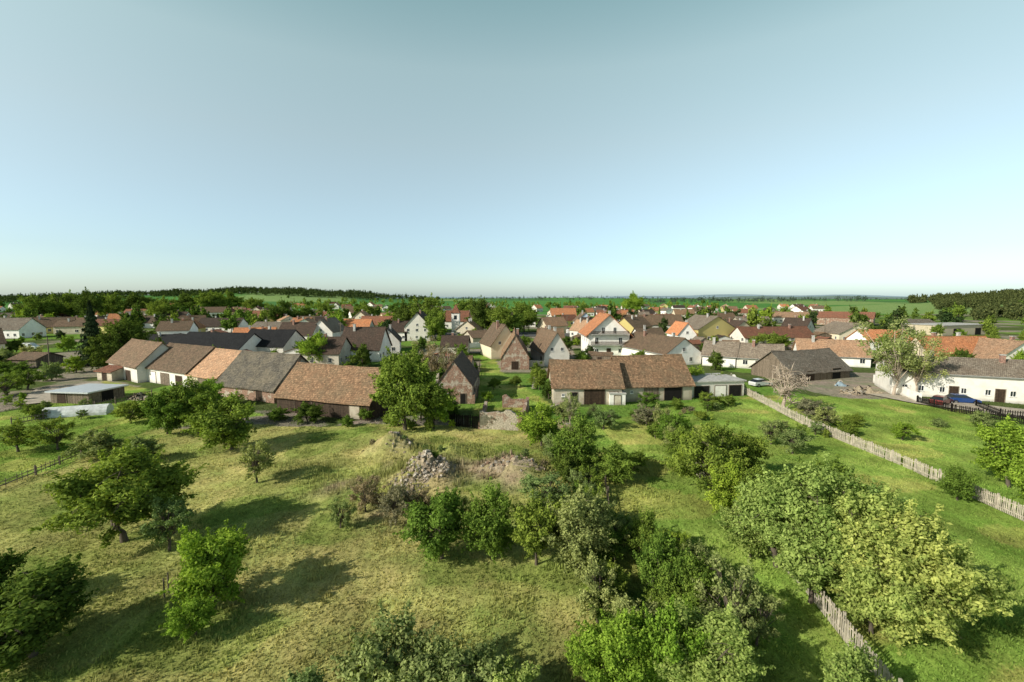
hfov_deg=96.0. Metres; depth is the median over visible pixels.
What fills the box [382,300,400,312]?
tree
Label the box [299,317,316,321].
house
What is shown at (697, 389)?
door
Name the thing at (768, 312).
tree
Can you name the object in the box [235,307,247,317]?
tree
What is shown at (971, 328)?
farm building
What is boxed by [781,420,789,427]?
shrub
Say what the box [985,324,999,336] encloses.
bush
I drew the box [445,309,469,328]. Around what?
house
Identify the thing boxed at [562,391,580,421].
tree
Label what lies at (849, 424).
shrub
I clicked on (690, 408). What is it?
shrub
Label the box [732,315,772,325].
house
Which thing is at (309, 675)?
tree
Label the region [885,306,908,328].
tree
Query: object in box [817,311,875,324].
farm hall
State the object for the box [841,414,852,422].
bush
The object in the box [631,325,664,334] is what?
house
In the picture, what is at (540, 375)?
tree
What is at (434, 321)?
tree
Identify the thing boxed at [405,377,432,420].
tree
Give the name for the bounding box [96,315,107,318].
house
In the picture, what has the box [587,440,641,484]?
tree
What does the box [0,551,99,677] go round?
tree
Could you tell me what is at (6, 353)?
bush
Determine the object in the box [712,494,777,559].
tree
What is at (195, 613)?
shrub
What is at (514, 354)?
barn
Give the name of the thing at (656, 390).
door
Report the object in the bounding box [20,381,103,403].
yard
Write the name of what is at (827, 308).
tree
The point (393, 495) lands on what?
tree
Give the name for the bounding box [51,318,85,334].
house
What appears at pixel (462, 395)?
door
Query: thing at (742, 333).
house
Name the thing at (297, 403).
door
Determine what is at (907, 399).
yard
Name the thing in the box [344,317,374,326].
house
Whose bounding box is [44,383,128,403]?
shed
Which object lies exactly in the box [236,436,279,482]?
tree
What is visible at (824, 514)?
tree
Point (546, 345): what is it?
house
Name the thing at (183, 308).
tree
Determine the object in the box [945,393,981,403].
parked car
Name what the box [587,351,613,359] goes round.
shed
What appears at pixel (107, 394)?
door
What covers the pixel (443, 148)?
sky
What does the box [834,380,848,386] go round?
rubble heap
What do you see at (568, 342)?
bush
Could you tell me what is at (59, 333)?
bush
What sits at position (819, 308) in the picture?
house
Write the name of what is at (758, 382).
parked car
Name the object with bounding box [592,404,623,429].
tree
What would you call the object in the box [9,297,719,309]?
forest
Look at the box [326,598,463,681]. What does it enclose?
tree
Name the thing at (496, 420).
ruined wall
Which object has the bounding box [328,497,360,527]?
shrub
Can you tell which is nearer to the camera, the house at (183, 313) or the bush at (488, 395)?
the bush at (488, 395)
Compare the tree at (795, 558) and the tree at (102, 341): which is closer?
the tree at (795, 558)
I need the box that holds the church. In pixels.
[451,304,460,331]
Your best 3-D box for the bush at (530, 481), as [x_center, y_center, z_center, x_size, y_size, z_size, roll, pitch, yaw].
[2.554,12.108,37.089,5.366,3.208,3.945,4,7,36]
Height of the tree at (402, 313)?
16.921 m
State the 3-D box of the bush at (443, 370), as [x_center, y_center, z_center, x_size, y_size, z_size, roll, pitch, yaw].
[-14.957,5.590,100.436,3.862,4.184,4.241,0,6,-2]
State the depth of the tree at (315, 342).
111.93 m
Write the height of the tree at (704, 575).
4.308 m
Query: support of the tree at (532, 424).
on the ground at (488, 370)
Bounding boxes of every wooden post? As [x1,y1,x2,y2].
[163,578,164,598]
[167,572,169,593]
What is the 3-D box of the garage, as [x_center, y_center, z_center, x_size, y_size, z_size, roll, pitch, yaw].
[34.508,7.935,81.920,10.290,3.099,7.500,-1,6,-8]
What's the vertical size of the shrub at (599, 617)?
2.730 m
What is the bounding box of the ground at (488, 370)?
[0,292,1023,681]
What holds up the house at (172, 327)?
on the ground at (488, 370)
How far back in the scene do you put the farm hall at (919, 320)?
226.10 m
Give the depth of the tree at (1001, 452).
41.16 m
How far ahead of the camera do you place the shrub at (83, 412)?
64.09 m
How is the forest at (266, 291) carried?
on the ground at (488, 370)
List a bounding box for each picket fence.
[697,471,902,681]
[744,387,1023,520]
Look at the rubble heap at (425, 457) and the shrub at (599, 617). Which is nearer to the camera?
the shrub at (599, 617)
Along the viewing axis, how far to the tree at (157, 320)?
218.76 m
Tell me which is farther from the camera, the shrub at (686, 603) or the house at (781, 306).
the house at (781, 306)
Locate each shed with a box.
[7,351,65,367]
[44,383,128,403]
[93,364,123,380]
[207,329,226,331]
[285,348,303,356]
[426,352,456,363]
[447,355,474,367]
[462,330,486,342]
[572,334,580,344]
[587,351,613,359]
[609,390,625,404]
[688,339,701,350]
[691,336,707,342]
[709,334,733,340]
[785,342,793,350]
[813,331,831,337]
[815,336,831,338]
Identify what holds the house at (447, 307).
on the ground at (488, 370)
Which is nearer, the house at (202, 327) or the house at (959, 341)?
the house at (959, 341)
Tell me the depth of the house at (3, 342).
131.96 m
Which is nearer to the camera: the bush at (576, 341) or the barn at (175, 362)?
the barn at (175, 362)
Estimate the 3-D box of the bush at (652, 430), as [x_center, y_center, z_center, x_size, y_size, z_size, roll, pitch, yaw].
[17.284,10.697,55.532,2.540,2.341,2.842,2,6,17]
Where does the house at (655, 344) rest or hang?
on the ground at (488, 370)
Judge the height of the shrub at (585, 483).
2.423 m
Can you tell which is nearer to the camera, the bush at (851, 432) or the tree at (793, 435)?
the tree at (793, 435)
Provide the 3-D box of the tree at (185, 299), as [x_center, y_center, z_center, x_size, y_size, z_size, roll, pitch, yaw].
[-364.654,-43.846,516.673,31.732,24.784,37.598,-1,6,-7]
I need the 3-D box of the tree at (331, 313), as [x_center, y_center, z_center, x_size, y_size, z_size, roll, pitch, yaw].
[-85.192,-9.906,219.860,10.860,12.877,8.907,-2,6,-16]
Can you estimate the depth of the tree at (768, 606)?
22.04 m
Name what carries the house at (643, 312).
on the ground at (488, 370)
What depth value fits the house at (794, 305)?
610.62 m
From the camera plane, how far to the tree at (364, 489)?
36.25 m
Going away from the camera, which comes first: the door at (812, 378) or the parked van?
the door at (812, 378)
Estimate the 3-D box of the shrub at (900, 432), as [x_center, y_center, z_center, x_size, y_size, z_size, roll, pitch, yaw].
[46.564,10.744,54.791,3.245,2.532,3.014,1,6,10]
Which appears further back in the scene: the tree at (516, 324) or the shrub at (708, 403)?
the tree at (516, 324)
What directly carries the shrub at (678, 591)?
on the ground at (488, 370)
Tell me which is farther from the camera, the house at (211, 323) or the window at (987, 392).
the house at (211, 323)
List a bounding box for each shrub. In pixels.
[0,394,16,404]
[12,398,26,408]
[19,403,34,415]
[75,409,89,418]
[77,398,92,405]
[158,591,221,643]
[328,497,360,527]
[371,494,384,505]
[412,497,430,506]
[459,494,473,511]
[521,448,529,456]
[540,459,548,465]
[541,430,556,463]
[550,449,563,467]
[561,630,604,681]
[562,474,571,483]
[565,469,588,491]
[571,481,587,494]
[572,465,602,485]
[580,558,630,595]
[583,479,597,491]
[583,482,610,504]
[586,578,640,625]
[588,404,596,412]
[594,521,625,563]
[596,517,629,553]
[597,559,626,589]
[598,630,638,680]
[609,587,665,620]
[626,526,641,552]
[627,515,645,550]
[642,585,690,609]
[652,403,670,424]
[657,411,689,433]
[661,423,675,444]
[662,424,697,444]
[667,530,690,548]
[672,428,698,459]
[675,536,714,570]
[675,538,723,602]
[681,587,702,618]
[687,406,695,411]
[702,401,711,410]
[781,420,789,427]
[792,423,811,435]
[808,421,823,434]
[839,419,857,434]
[890,421,925,439]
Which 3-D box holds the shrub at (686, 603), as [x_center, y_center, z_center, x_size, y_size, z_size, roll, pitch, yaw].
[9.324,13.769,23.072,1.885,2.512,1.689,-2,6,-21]
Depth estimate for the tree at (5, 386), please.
79.37 m
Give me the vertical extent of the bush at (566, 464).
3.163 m
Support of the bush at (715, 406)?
on the ground at (488, 370)
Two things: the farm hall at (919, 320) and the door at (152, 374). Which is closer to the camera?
the door at (152, 374)
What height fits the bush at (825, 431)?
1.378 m
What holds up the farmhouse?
on the ground at (488, 370)
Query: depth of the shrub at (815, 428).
56.65 m
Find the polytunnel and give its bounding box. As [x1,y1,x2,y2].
[39,403,113,418]
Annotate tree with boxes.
[0,312,14,317]
[0,368,48,389]
[0,372,24,395]
[0,417,44,451]
[0,547,36,594]
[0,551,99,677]
[10,292,59,316]
[14,305,38,317]
[15,309,22,315]
[20,414,75,449]
[28,438,208,548]
[44,289,80,316]
[68,286,106,313]
[74,300,105,367]
[76,307,94,316]
[76,329,123,369]
[88,315,155,360]
[96,291,124,315]
[107,401,145,424]
[117,292,159,311]
[117,300,146,325]
[132,495,200,551]
[137,387,192,434]
[141,295,179,315]
[151,312,168,326]
[154,314,167,329]
[155,519,251,607]
[159,374,220,429]
[167,312,180,320]
[176,291,197,309]
[179,304,188,311]
[180,388,256,451]
[192,290,236,306]
[192,377,223,398]
[206,313,218,317]
[218,305,235,317]
[219,312,240,332]
[222,289,245,307]
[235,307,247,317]
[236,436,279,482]
[239,297,266,308]
[243,310,257,325]
[248,305,271,324]
[267,297,295,321]
[281,661,329,681]
[290,311,301,317]
[293,306,317,315]
[294,331,327,362]
[308,309,325,315]
[315,301,336,311]
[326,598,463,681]
[327,307,345,320]
[336,311,346,325]
[341,306,348,318]
[346,472,387,513]
[349,304,377,317]
[367,343,456,431]
[375,317,392,327]
[376,481,417,526]
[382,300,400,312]
[392,299,418,320]
[392,486,465,566]
[402,487,431,506]
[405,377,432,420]
[408,292,446,317]
[410,336,444,374]
[412,632,508,681]
[419,390,458,428]
[423,307,450,339]
[435,342,458,370]
[453,477,519,563]
[457,298,473,309]
[464,296,495,329]
[485,302,517,329]
[492,649,540,681]
[506,489,568,565]
[509,311,523,330]
[510,300,539,331]
[511,398,561,445]
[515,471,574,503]
[526,365,548,389]
[533,484,618,573]
[546,409,604,467]
[554,400,579,420]
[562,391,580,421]
[566,601,668,681]
[571,545,617,622]
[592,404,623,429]
[605,512,633,546]
[606,300,622,321]
[615,505,667,552]
[620,291,646,310]
[627,306,638,314]
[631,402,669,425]
[632,519,706,608]
[636,594,710,681]
[637,391,660,407]
[652,548,719,609]
[652,594,775,681]
[657,316,667,332]
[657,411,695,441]
[660,412,750,496]
[662,425,697,455]
[688,365,704,375]
[691,545,763,644]
[696,307,704,314]
[697,391,723,405]
[700,302,717,315]
[701,306,708,314]
[702,456,747,512]
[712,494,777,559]
[717,454,843,567]
[722,425,773,472]
[730,309,744,315]
[732,461,775,500]
[737,584,788,646]
[741,450,864,557]
[747,304,763,326]
[750,332,793,349]
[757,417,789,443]
[758,303,775,318]
[761,317,778,326]
[762,363,820,408]
[766,513,849,603]
[775,426,816,453]
[780,304,790,311]
[785,453,888,500]
[793,313,808,317]
[794,396,836,418]
[802,483,950,604]
[807,406,842,425]
[809,311,818,322]
[822,637,896,681]
[823,303,831,310]
[825,498,1012,655]
[828,532,932,648]
[840,475,914,512]
[848,306,869,322]
[852,314,927,394]
[868,321,881,328]
[877,321,889,328]
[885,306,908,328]
[899,304,908,317]
[900,329,952,391]
[921,311,937,320]
[927,524,1023,629]
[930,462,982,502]
[935,311,944,321]
[938,308,967,322]
[947,302,969,316]
[970,413,1023,487]
[978,315,995,330]
[982,314,997,323]
[1003,449,1023,499]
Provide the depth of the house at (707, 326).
174.80 m
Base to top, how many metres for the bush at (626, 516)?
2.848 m
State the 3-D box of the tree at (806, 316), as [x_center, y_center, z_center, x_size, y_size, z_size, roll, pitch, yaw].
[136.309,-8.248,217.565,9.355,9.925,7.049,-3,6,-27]
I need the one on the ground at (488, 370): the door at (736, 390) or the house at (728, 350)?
the house at (728, 350)
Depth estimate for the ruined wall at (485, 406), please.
67.17 m
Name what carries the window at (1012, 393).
in the farmhouse
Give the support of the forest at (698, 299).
on the ground at (488, 370)
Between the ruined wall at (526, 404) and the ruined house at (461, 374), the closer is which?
the ruined wall at (526, 404)
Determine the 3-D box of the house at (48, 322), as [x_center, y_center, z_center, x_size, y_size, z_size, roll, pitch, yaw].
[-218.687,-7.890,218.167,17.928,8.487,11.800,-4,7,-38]
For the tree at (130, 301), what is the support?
on the ground at (488, 370)
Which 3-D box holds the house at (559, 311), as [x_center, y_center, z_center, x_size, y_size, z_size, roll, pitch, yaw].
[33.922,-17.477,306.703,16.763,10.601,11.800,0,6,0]
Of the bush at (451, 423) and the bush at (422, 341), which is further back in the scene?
the bush at (422, 341)
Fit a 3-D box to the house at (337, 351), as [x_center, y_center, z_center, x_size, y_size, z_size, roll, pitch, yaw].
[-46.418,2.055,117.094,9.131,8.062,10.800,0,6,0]
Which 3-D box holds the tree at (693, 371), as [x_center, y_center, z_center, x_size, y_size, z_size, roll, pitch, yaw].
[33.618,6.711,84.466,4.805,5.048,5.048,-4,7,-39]
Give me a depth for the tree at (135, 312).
208.85 m
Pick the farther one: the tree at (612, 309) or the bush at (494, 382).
the tree at (612, 309)
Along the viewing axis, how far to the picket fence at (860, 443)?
47.27 m
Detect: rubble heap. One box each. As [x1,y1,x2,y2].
[128,392,147,400]
[385,431,412,455]
[388,468,429,494]
[398,449,458,487]
[479,455,546,472]
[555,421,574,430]
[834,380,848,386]
[839,385,882,394]
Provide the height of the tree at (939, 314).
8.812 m
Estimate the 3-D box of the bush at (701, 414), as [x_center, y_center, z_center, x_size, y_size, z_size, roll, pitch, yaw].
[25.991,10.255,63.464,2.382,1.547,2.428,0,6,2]
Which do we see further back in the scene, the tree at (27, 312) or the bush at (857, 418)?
the tree at (27, 312)
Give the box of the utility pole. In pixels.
[47,337,51,364]
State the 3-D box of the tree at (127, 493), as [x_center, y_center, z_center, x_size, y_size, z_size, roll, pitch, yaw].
[-27.112,10.387,31.798,8.720,8.208,10.108,1,6,6]
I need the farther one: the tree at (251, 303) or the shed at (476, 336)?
the tree at (251, 303)
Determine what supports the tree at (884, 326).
on the ground at (488, 370)
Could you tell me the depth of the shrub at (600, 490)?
33.47 m
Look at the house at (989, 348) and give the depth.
105.91 m
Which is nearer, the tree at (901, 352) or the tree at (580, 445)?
the tree at (580, 445)
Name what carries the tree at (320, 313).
on the ground at (488, 370)
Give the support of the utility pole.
on the ground at (488, 370)
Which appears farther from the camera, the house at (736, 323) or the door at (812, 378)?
the house at (736, 323)
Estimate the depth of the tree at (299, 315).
274.35 m
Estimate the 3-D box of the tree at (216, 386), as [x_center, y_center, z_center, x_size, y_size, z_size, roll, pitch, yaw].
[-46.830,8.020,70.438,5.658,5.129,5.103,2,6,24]
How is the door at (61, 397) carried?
in the shed at (88, 391)
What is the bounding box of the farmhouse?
[873,351,1023,403]
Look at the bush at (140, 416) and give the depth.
62.51 m
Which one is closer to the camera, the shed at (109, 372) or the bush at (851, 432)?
the bush at (851, 432)
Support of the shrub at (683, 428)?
on the ground at (488, 370)
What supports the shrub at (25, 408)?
on the ground at (488, 370)
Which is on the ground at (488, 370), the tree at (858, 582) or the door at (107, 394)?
the tree at (858, 582)
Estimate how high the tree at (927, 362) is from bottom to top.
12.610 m
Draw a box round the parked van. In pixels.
[22,343,38,348]
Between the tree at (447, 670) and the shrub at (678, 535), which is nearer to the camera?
the tree at (447, 670)
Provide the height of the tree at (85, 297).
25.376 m
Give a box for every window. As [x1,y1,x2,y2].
[918,385,923,390]
[939,386,944,392]
[960,388,966,393]
[984,389,990,395]
[1010,391,1016,397]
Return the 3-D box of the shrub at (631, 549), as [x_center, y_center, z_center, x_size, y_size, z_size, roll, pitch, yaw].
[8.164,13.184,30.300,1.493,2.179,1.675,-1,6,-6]
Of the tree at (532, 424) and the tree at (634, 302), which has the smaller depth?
the tree at (532, 424)
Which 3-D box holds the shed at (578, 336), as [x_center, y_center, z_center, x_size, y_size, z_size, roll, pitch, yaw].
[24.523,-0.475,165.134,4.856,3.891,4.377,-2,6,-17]
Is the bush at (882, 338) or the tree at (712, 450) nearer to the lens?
the tree at (712, 450)
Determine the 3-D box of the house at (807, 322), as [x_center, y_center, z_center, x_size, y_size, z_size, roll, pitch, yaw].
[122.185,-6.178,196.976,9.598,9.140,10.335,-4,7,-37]
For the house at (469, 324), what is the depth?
195.10 m
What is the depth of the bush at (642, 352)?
110.02 m
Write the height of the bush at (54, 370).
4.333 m
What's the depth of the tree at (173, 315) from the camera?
252.19 m
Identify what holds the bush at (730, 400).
on the ground at (488, 370)
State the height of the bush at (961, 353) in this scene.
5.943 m
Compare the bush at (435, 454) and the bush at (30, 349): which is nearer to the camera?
the bush at (435, 454)
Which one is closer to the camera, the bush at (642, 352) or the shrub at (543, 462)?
the shrub at (543, 462)
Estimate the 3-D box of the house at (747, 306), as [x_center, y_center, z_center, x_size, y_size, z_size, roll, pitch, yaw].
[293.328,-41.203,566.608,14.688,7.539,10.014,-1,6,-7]
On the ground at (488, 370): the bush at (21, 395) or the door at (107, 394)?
the bush at (21, 395)
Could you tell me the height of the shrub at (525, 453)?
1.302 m
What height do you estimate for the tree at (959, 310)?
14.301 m
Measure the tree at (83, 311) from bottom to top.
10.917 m
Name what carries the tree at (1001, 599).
on the ground at (488, 370)
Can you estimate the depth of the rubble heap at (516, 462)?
43.54 m
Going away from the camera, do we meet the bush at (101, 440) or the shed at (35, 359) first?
the bush at (101, 440)
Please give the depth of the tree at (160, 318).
203.26 m
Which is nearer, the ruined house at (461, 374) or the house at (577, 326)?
the ruined house at (461, 374)
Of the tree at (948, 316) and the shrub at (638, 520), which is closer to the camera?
the shrub at (638, 520)
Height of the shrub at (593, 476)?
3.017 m
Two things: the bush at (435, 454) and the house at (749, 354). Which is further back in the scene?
the house at (749, 354)
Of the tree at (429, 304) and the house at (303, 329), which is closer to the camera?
the house at (303, 329)
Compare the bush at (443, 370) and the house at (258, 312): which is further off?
the house at (258, 312)
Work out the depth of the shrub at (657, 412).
57.09 m
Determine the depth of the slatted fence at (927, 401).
67.23 m
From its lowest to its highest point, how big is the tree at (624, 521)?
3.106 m
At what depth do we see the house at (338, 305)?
603.72 m
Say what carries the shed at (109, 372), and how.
on the ground at (488, 370)
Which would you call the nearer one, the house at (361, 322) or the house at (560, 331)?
the house at (560, 331)
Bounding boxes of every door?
[56,393,66,403]
[100,389,114,400]
[101,372,106,380]
[125,369,130,380]
[148,371,156,382]
[160,372,169,385]
[175,375,182,384]
[197,377,205,383]
[255,390,261,401]
[294,400,311,412]
[348,405,359,418]
[460,393,465,403]
[511,361,518,369]
[570,392,577,402]
[584,389,605,403]
[614,395,621,404]
[644,388,658,400]
[664,387,682,400]
[694,385,709,397]
[714,385,726,396]
[728,384,741,395]
[807,370,814,380]
[832,368,840,378]
[948,386,958,393]
[975,328,980,334]
[994,389,1005,402]
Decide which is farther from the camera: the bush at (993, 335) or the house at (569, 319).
the house at (569, 319)
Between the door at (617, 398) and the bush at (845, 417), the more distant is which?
the door at (617, 398)
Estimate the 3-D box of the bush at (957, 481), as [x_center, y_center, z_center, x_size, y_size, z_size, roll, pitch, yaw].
[37.170,11.830,38.527,3.398,3.374,3.151,1,6,6]
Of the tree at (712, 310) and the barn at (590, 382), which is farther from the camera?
the tree at (712, 310)
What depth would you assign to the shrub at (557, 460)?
42.97 m
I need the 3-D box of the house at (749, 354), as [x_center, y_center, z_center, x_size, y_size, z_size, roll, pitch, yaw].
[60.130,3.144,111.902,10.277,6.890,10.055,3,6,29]
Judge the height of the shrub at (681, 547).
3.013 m
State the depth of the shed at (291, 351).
122.08 m
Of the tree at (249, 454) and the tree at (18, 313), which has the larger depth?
the tree at (18, 313)
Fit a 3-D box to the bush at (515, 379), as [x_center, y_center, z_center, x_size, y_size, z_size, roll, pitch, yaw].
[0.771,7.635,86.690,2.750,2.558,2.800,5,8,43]
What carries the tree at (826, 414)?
on the ground at (488, 370)
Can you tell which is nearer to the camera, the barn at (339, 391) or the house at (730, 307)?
the barn at (339, 391)
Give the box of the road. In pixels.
[435,332,569,335]
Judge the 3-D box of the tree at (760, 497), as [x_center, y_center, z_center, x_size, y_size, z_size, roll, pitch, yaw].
[16.724,10.665,28.773,7.166,8.155,7.220,2,6,20]
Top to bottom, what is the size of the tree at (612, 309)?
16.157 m
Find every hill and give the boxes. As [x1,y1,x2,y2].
[397,296,526,297]
[597,294,905,297]
[668,296,906,298]
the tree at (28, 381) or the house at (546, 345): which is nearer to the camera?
the tree at (28, 381)
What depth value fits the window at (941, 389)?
77.31 m
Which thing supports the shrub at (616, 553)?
on the ground at (488, 370)
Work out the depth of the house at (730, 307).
512.99 m
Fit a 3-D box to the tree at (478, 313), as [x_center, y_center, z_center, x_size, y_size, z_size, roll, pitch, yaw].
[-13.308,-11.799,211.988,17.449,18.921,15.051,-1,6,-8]
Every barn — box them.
[106,338,169,382]
[145,342,215,385]
[185,348,240,384]
[216,350,309,403]
[272,362,393,420]
[500,327,529,369]
[547,359,624,404]
[610,354,695,401]
[748,348,852,381]
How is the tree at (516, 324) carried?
on the ground at (488, 370)
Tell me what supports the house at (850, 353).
on the ground at (488, 370)
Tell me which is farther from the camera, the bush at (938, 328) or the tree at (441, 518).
the bush at (938, 328)
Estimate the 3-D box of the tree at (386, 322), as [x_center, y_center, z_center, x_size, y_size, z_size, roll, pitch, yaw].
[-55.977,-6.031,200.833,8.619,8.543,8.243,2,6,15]
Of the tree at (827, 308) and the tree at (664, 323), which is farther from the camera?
the tree at (827, 308)
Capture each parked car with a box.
[748,378,771,386]
[929,395,953,404]
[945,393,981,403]
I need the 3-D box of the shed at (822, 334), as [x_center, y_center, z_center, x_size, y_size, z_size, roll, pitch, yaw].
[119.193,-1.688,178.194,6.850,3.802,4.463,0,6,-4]
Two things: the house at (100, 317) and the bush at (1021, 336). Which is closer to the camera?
the bush at (1021, 336)
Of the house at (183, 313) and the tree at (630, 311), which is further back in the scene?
the house at (183, 313)
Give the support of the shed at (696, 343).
on the ground at (488, 370)
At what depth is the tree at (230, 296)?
514.21 m
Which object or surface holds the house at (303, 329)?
on the ground at (488, 370)
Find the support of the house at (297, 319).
on the ground at (488, 370)
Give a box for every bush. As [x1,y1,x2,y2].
[0,346,18,363]
[0,360,32,373]
[5,338,26,352]
[15,344,43,353]
[17,392,28,399]
[26,403,49,419]
[31,360,68,380]
[32,332,41,339]
[39,400,53,407]
[54,329,66,338]
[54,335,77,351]
[54,428,125,459]
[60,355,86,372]
[119,435,166,458]
[136,397,160,419]
[150,335,165,343]
[265,406,291,421]
[290,401,327,424]
[337,414,354,426]
[342,361,351,365]
[347,342,370,366]
[357,408,374,420]
[381,415,400,425]
[407,419,417,430]
[417,337,427,346]
[423,417,435,430]
[432,451,439,457]
[438,359,447,373]
[438,444,443,451]
[446,401,460,419]
[448,420,455,427]
[452,342,468,353]
[480,391,493,400]
[486,377,501,389]
[508,375,522,385]
[520,334,528,346]
[530,361,545,374]
[540,379,551,398]
[553,452,579,482]
[562,335,573,349]
[572,337,580,344]
[573,351,589,359]
[584,344,594,353]
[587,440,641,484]
[607,509,628,536]
[623,450,650,471]
[629,350,650,354]
[645,421,663,438]
[669,397,685,409]
[693,410,709,419]
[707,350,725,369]
[713,402,719,409]
[718,393,735,405]
[822,427,829,437]
[831,420,860,436]
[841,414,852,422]
[851,412,866,426]
[875,332,889,352]
[929,323,946,335]
[929,417,949,426]
[949,347,976,357]
[965,409,1000,427]
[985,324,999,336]
[986,331,1000,338]
[1009,348,1023,359]
[1017,329,1023,340]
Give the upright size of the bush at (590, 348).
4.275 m
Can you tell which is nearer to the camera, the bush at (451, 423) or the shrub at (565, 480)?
the shrub at (565, 480)
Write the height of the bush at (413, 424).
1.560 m
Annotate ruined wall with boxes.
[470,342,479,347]
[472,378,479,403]
[478,401,487,428]
[480,409,517,430]
[502,394,524,407]
[518,397,528,429]
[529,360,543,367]
[538,401,563,412]
[873,375,921,400]
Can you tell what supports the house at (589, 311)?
on the ground at (488, 370)
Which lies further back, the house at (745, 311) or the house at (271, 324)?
the house at (745, 311)
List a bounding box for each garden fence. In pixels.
[0,450,81,486]
[10,389,151,423]
[477,361,479,398]
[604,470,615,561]
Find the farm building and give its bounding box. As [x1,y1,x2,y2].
[906,322,985,335]
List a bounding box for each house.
[0,311,15,315]
[0,316,46,338]
[0,328,6,348]
[29,316,75,332]
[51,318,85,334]
[84,317,120,333]
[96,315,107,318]
[107,312,141,318]
[143,314,170,327]
[146,332,185,344]
[155,319,199,333]
[164,312,190,318]
[176,329,262,351]
[180,314,205,321]
[182,317,205,331]
[190,307,225,316]
[199,316,249,331]
[232,325,276,332]
[248,326,305,352]
[250,309,278,315]
[251,320,281,328]
[276,314,292,321]
[279,320,316,338]
[290,316,313,321]
[299,314,319,319]
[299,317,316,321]
[302,333,352,364]
[315,316,344,336]
[334,302,340,308]
[342,324,392,361]
[343,305,353,311]
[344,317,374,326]
[351,310,370,318]
[361,314,393,325]
[387,324,401,353]
[391,319,407,340]
[404,310,434,340]
[438,305,451,309]
[438,350,478,403]
[440,332,470,353]
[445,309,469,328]
[455,318,482,334]
[479,321,511,358]
[528,325,571,366]
[531,304,542,311]
[536,315,568,331]
[536,326,564,338]
[550,307,576,316]
[556,313,576,325]
[569,318,590,336]
[572,310,589,322]
[578,310,633,355]
[578,315,593,319]
[585,308,593,315]
[592,307,602,315]
[595,308,621,320]
[618,309,633,315]
[619,315,652,332]
[620,330,701,364]
[623,313,683,333]
[626,310,649,314]
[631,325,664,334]
[636,308,656,313]
[648,306,663,313]
[658,307,672,313]
[666,320,697,339]
[671,304,684,308]
[671,308,695,317]
[684,313,735,338]
[692,306,711,314]
[700,337,739,367]
[713,311,734,319]
[721,305,737,311]
[725,318,750,326]
[728,324,813,342]
[732,308,750,315]
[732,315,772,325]
[736,340,784,368]
[743,304,757,309]
[772,312,809,322]
[777,304,789,308]
[781,316,815,332]
[790,303,803,308]
[790,305,810,311]
[791,335,873,367]
[809,305,825,310]
[814,321,869,339]
[845,329,911,349]
[911,332,986,356]
[961,335,1023,358]
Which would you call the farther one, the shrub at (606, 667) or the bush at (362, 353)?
the bush at (362, 353)
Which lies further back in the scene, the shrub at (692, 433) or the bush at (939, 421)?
the bush at (939, 421)
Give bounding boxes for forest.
[0,286,439,303]
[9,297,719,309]
[397,295,907,302]
[905,288,1023,319]
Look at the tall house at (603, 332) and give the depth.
132.91 m
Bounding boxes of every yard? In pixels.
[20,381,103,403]
[866,393,1023,417]
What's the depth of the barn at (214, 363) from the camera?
84.77 m
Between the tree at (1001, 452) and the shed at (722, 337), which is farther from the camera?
the shed at (722, 337)
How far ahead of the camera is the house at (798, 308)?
443.78 m
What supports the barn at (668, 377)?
on the ground at (488, 370)
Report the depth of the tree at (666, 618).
18.76 m
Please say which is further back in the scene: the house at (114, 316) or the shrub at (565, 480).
the house at (114, 316)
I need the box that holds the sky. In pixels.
[0,0,1023,297]
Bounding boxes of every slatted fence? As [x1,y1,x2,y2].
[916,395,1023,423]
[975,399,1023,417]
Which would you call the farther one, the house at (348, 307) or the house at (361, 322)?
the house at (348, 307)
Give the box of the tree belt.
[0,294,1023,318]
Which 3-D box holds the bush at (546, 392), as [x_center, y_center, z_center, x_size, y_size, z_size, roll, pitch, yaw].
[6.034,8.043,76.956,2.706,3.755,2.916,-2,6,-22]
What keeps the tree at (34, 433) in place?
on the ground at (488, 370)
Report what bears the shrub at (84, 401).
on the ground at (488, 370)
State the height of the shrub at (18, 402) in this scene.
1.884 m
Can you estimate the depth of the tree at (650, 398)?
70.09 m
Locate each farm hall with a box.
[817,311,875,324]
[905,319,936,330]
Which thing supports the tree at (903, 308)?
on the ground at (488, 370)
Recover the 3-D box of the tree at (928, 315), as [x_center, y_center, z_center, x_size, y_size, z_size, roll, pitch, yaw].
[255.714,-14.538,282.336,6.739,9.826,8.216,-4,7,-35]
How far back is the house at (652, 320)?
215.01 m
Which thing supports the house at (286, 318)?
on the ground at (488, 370)
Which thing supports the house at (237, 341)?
on the ground at (488, 370)
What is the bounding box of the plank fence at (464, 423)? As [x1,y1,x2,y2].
[449,413,479,427]
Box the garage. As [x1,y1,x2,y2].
[691,373,746,397]
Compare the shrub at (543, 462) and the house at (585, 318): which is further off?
the house at (585, 318)
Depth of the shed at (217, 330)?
184.68 m
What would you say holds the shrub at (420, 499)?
on the ground at (488, 370)
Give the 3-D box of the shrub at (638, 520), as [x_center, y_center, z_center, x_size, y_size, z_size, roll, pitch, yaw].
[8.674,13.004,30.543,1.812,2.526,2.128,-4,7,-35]
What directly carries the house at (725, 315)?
on the ground at (488, 370)

